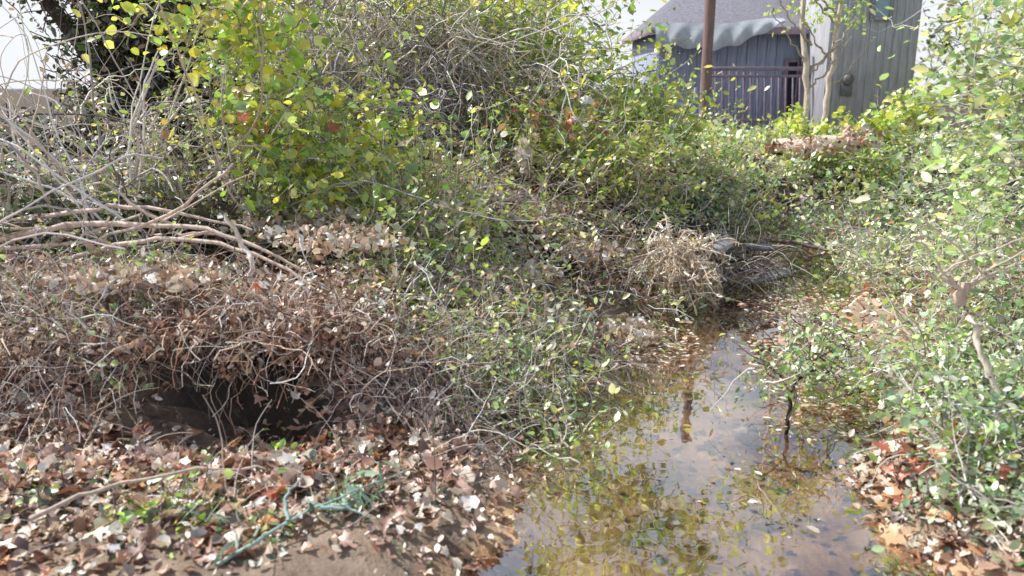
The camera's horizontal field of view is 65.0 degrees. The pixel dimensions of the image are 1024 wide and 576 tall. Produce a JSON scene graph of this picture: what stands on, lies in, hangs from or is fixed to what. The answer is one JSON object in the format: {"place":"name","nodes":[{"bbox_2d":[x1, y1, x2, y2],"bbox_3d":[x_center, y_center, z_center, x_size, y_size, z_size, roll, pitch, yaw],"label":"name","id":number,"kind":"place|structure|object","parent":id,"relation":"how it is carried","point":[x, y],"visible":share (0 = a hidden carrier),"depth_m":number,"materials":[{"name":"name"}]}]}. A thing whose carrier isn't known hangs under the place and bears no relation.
{"place":"outdoors","nodes":[
{"label":"outdoors","id":0,"kind":"place"},
{"bbox_2d":[0,89,1023,575],"bbox_3d":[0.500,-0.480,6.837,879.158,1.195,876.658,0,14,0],"label":"ground","id":1,"kind":"structure","parent":0,"point":[190,407],"depth_m":3.81,"materials":[{"name":"soil"}]},
{"bbox_2d":[0,0,256,128],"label":"ivy covered tree","id":2,"kind":"object","parent":1,"relation":"on","point":[68,26],"visible":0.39,"depth_m":6.93,"materials":[{"name":"green plant"}]},
{"bbox_2d":[28,465,269,521],"bbox_3d":[-1.348,0.777,3.149,0.941,0.079,0.115,-7,16,-28],"label":"foreground stick","id":3,"kind":"object","parent":1,"relation":"on","point":[58,505],"visible":0.82,"depth_m":3.10,"materials":[{"name":"wood"}]},
{"bbox_2d":[0,76,310,288],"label":"dark undergrowth","id":4,"kind":"object","parent":1,"relation":"on","point":[203,210],"visible":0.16,"depth_m":5.06,"materials":[{"name":"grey plant"}]},
{"bbox_2d":[0,427,375,557],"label":"seedlings","id":5,"kind":"object","parent":1,"relation":"on","point":[227,473],"visible":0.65,"depth_m":3.03,"materials":[{"name":"green plant"}]},
{"bbox_2d":[0,301,425,381],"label":"overhanging dead brush","id":6,"kind":"object","parent":1,"relation":"on","point":[325,333],"visible":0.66,"depth_m":3.85,"materials":[{"name":"brown plant"}]},
{"bbox_2d":[0,0,432,272],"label":"bramble thicket","id":7,"kind":"object","parent":1,"relation":"on","point":[146,169],"visible":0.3,"depth_m":5.48,"materials":[{"name":"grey plant"}]},
{"bbox_2d":[0,250,453,404],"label":"dead leaf pile","id":8,"kind":"object","parent":1,"relation":"on","point":[277,285],"visible":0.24,"depth_m":4.21,"materials":[{"name":"brown plant"}]},
{"bbox_2d":[70,454,392,535],"bbox_3d":[-1.099,0.852,3.058,1.290,0.350,0.543,1,14,5],"label":"grass tuft","id":9,"kind":"object","parent":1,"relation":"on","point":[218,505],"visible":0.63,"depth_m":3.04,"materials":[{"name":"green plant"}]},
{"bbox_2d":[0,236,479,450],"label":"dead brush stems","id":10,"kind":"object","parent":1,"relation":"on","point":[242,339],"visible":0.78,"depth_m":3.80,"materials":[{"name":"brown plant"}]},
{"bbox_2d":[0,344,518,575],"bbox_3d":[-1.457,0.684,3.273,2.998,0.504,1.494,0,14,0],"label":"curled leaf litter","id":11,"kind":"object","parent":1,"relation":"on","point":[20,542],"visible":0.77,"depth_m":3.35,"materials":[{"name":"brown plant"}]},
{"bbox_2d":[118,334,407,417],"bbox_3d":[-1.221,0.357,3.970,1.445,0.448,0.499,0,14,0],"label":"root tangle","id":12,"kind":"object","parent":1,"relation":"on","point":[249,366],"visible":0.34,"depth_m":3.87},
{"bbox_2d":[71,0,472,247],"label":"hanging grape vine","id":13,"kind":"object","parent":1,"relation":"on","point":[237,39],"visible":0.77,"depth_m":5.31,"materials":[{"name":"green plant"}]},
{"bbox_2d":[0,0,564,268],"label":"bare brush stems","id":14,"kind":"object","parent":1,"relation":"on","point":[34,142],"visible":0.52,"depth_m":5.05,"materials":[{"name":"grey wood"}]},
{"bbox_2d":[0,163,607,575],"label":"fallen branch","id":15,"kind":"object","parent":1,"relation":"on","point":[27,231],"depth_m":4.40,"materials":[{"name":"wood"}]},
{"bbox_2d":[224,102,396,313],"bbox_3d":[-1.354,-0.638,5.159,0.549,1.078,2.104,3,14,13],"label":"leaning stick","id":16,"kind":"object","parent":1,"relation":"on","point":[246,250],"visible":0.38,"depth_m":4.24,"materials":[{"name":"wood"}]},
{"bbox_2d":[213,460,408,565],"bbox_3d":[-0.679,0.834,2.952,0.295,0.234,0.822,13,19,41],"label":"blue green weed","id":17,"kind":"object","parent":1,"relation":"on","point":[352,491],"visible":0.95,"depth_m":2.94,"materials":[{"name":"green plant"}]},
{"bbox_2d":[0,200,705,466],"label":"bank edge sprigs","id":18,"kind":"object","parent":1,"relation":"on","point":[555,408],"visible":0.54,"depth_m":4.22,"materials":[{"name":"green plant"}]},
{"bbox_2d":[41,0,678,229],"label":"bare vine tangle","id":19,"kind":"object","parent":1,"relation":"on","point":[409,81],"visible":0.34,"depth_m":7.11,"materials":[{"name":"brown plant"}]},
{"bbox_2d":[0,124,740,489],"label":"dead straw","id":20,"kind":"object","parent":1,"relation":"on","point":[420,396],"visible":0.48,"depth_m":4.03,"materials":[{"name":"brown plant"}]},
{"bbox_2d":[43,61,727,345],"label":"dry leaf clumps","id":21,"kind":"object","parent":1,"relation":"on","point":[346,238],"visible":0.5,"depth_m":4.86,"materials":[{"name":"brown plant"}]},
{"bbox_2d":[0,107,803,429],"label":"slope vines","id":22,"kind":"object","parent":1,"relation":"on","point":[412,243],"visible":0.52,"depth_m":5.14,"materials":[{"name":"green plant"}]},
{"bbox_2d":[160,86,619,202],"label":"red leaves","id":23,"kind":"object","parent":22,"relation":"on","point":[332,126],"visible":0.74,"depth_m":6.71,"materials":[{"name":"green plant"}]},
{"bbox_2d":[133,0,691,163],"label":"vine thicket","id":24,"kind":"object","parent":1,"relation":"on","point":[395,35],"visible":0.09,"depth_m":8.22,"materials":[{"name":"green plant"}]},
{"bbox_2d":[183,50,746,290],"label":"upright slope weeds","id":25,"kind":"object","parent":1,"relation":"on","point":[641,143],"visible":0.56,"depth_m":6.64,"materials":[{"name":"green plant"}]},
{"bbox_2d":[226,0,769,183],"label":"yellow green shrub","id":26,"kind":"object","parent":1,"relation":"on","point":[655,96],"visible":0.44,"depth_m":7.76,"materials":[{"name":"green plant"}]},
{"bbox_2d":[0,346,1023,575],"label":"fallen leaf litter","id":27,"kind":"object","parent":1,"relation":"on","point":[198,538],"visible":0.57,"depth_m":3.16,"materials":[{"name":"brown plant"}]},
{"bbox_2d":[0,148,1023,462],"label":"bank leaf litter","id":28,"kind":"object","parent":1,"relation":"on","point":[156,396],"visible":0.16,"depth_m":5.02,"materials":[{"name":"brown plant"}]},
{"bbox_2d":[25,256,1023,524],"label":"red fallen leaves","id":29,"kind":"object","parent":28,"relation":"on","point":[1003,474],"visible":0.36,"depth_m":3.34,"materials":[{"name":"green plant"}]},
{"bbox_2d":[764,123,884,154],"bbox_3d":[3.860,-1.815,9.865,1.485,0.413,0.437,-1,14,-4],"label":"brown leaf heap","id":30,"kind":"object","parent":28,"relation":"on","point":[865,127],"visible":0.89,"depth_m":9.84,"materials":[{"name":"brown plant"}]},
{"bbox_2d":[759,235,903,282],"bbox_3d":[2.705,-0.283,6.918,1.188,0.209,0.857,5,15,20],"label":"driftwood branch","id":31,"kind":"object","parent":28,"relation":"on","point":[794,242],"visible":0.7,"depth_m":7.17,"materials":[{"name":"brown plant"}]},
{"bbox_2d":[512,136,533,197],"bbox_3d":[0.090,-0.924,6.557,0.175,0.636,0.158,0,14,0],"label":"dried seed stalk","id":32,"kind":"object","parent":1,"relation":"on","point":[525,152],"visible":0.73,"depth_m":6.52,"materials":[{"name":"beige plant"}]},
{"bbox_2d":[216,15,1022,105],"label":"distant tree line","id":33,"kind":"object","parent":1,"relation":"on","point":[930,70],"visible":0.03,"depth_m":41.17,"materials":[{"name":"green plant"}]},
{"bbox_2d":[217,0,1023,149],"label":"background trees","id":34,"kind":"object","parent":1,"relation":"on","point":[1016,43],"visible":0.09,"depth_m":14.19,"materials":[{"name":"green plant"}]},
{"bbox_2d":[615,211,738,315],"bbox_3d":[1.308,-0.167,6.511,1.032,1.012,1.271,5,15,18],"label":"dead drooping weed","id":35,"kind":"object","parent":1,"relation":"on","point":[687,264],"visible":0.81,"depth_m":6.20,"materials":[{"name":"brown plant"}]},
{"bbox_2d":[699,0,715,123],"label":"wooden post","id":36,"kind":"object","parent":1,"relation":"on","point":[708,26],"visible":0.62,"depth_m":14.34,"materials":[{"name":"brown wood"}]},
{"bbox_2d":[643,187,827,299],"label":"debris twigs","id":37,"kind":"object","parent":1,"relation":"on","point":[765,266],"visible":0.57,"depth_m":6.97,"materials":[{"name":"brown wood"}]},
{"bbox_2d":[705,236,793,283],"bbox_3d":[1.974,-0.285,7.094,1.044,0.394,0.906,0,14,0],"label":"broken board pile","id":38,"kind":"object","parent":1,"relation":"on","point":[726,247],"visible":0.45,"depth_m":6.93,"materials":[{"name":"grey wood"}]},
{"bbox_2d":[622,0,921,135],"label":"garden shed","id":39,"kind":"structure","parent":1,"relation":"on","point":[744,30],"depth_m":15.66,"materials":[{"name":"grey"}]},
{"bbox_2d":[785,62,797,126],"bbox_3d":[5.710,-3.811,16.524,0.180,1.600,0.030,0,14,0],"label":"doorway","id":40,"kind":"structure","parent":39,"relation":"in","point":[791,64],"depth_m":16.43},
{"bbox_2d":[874,0,890,16],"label":"annex window","id":41,"kind":"structure","parent":39,"relation":"in","point":[880,4],"depth_m":14.67,"materials":[{"name":"blue glass"}]},
{"bbox_2d":[870,0,894,20],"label":"annex window frame","id":42,"kind":"structure","parent":39,"relation":"in","point":[873,2],"depth_m":14.68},
{"bbox_2d":[651,332,916,574],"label":"sunken leaves","id":43,"kind":"object","parent":1,"relation":"on","point":[669,571],"visible":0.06,"depth_m":3.15,"materials":[{"name":"brown plant"}]},
{"bbox_2d":[582,138,1023,269],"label":"creek end shrub","id":44,"kind":"object","parent":1,"relation":"on","point":[704,201],"visible":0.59,"depth_m":7.96,"materials":[{"name":"green plant"}]},
{"bbox_2d":[592,105,1023,238],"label":"bank top plants","id":45,"kind":"object","parent":1,"relation":"on","point":[761,139],"visible":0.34,"depth_m":9.68,"materials":[{"name":"green plant"}]},
{"bbox_2d":[709,280,921,433],"bbox_3d":[1.830,0.318,4.643,1.012,0.708,2.244,6,15,24],"label":"shrub","id":46,"kind":"object","parent":1,"relation":"on","point":[800,366],"visible":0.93,"depth_m":4.27,"materials":[{"name":"green plant"}]},
{"bbox_2d":[762,0,870,123],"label":"thin sapling","id":47,"kind":"object","parent":1,"relation":"on","point":[807,70],"visible":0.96,"depth_m":11.48,"materials":[{"name":"beige plant"}]},
{"bbox_2d":[765,125,885,162],"bbox_3d":[4.003,-1.788,10.066,1.557,0.521,0.475,-1,14,-5],"label":"rotting log","id":48,"kind":"object","parent":1,"relation":"on","point":[829,137],"visible":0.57,"depth_m":9.93,"materials":[{"name":"brown wood"}]},
{"bbox_2d":[786,0,877,121],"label":"thin sapling","id":49,"kind":"object","parent":1,"relation":"on","point":[830,73],"visible":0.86,"depth_m":11.67,"materials":[{"name":"beige plant"}]},
{"bbox_2d":[750,129,923,182],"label":"log sprouts","id":50,"kind":"object","parent":1,"relation":"on","point":[887,152],"visible":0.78,"depth_m":9.74,"materials":[{"name":"green plant"}]},
{"bbox_2d":[766,77,943,152],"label":"sapling base shoots","id":51,"kind":"object","parent":1,"relation":"on","point":[888,124],"visible":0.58,"depth_m":11.29,"materials":[{"name":"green plant"}]},
{"bbox_2d":[783,178,1023,437],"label":"bank shrub","id":52,"kind":"object","parent":1,"relation":"on","point":[857,240],"visible":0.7,"depth_m":4.90,"materials":[{"name":"green plant"}]},
{"bbox_2d":[832,0,1023,335],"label":"shrub","id":53,"kind":"object","parent":1,"relation":"on","point":[978,188],"visible":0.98,"depth_m":4.00,"materials":[{"name":"green plant"}]},
{"bbox_2d":[849,303,1023,565],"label":"honeysuckle bush","id":54,"kind":"object","parent":1,"relation":"on","point":[994,423],"visible":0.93,"depth_m":3.26,"materials":[{"name":"green plant"}]},
{"bbox_2d":[908,205,1023,407],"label":"pale dead stem","id":55,"kind":"object","parent":54,"relation":"on","point":[961,292],"visible":0.96,"depth_m":3.58,"materials":[{"name":"beige wood"}]},
{"bbox_2d":[0,0,1023,88],"label":"sky","id":56,"kind":"structure","parent":0,"point":[14,51],"materials":[{"name":"white"}]},
{"bbox_2d":[481,254,946,575],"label":"creek water","id":57,"kind":"structure","parent":0,"point":[633,496],"depth_m":3.69,"materials":[{"name":"brown liquid"}]},
{"bbox_2d":[598,282,892,532],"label":"floating leaves","id":58,"kind":"object","parent":57,"relation":"on","point":[846,409],"visible":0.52,"depth_m":5.21,"materials":[{"name":"brown plant"}]},
{"bbox_2d":[754,360,825,427],"bbox_3d":[1.440,0.566,4.159,0.374,0.374,0.114,0,14,0],"label":"bent black stick","id":59,"kind":"object","parent":57,"relation":"in","point":[790,406],"visible":0.6,"depth_m":4.13,"materials":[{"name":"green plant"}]}
]}

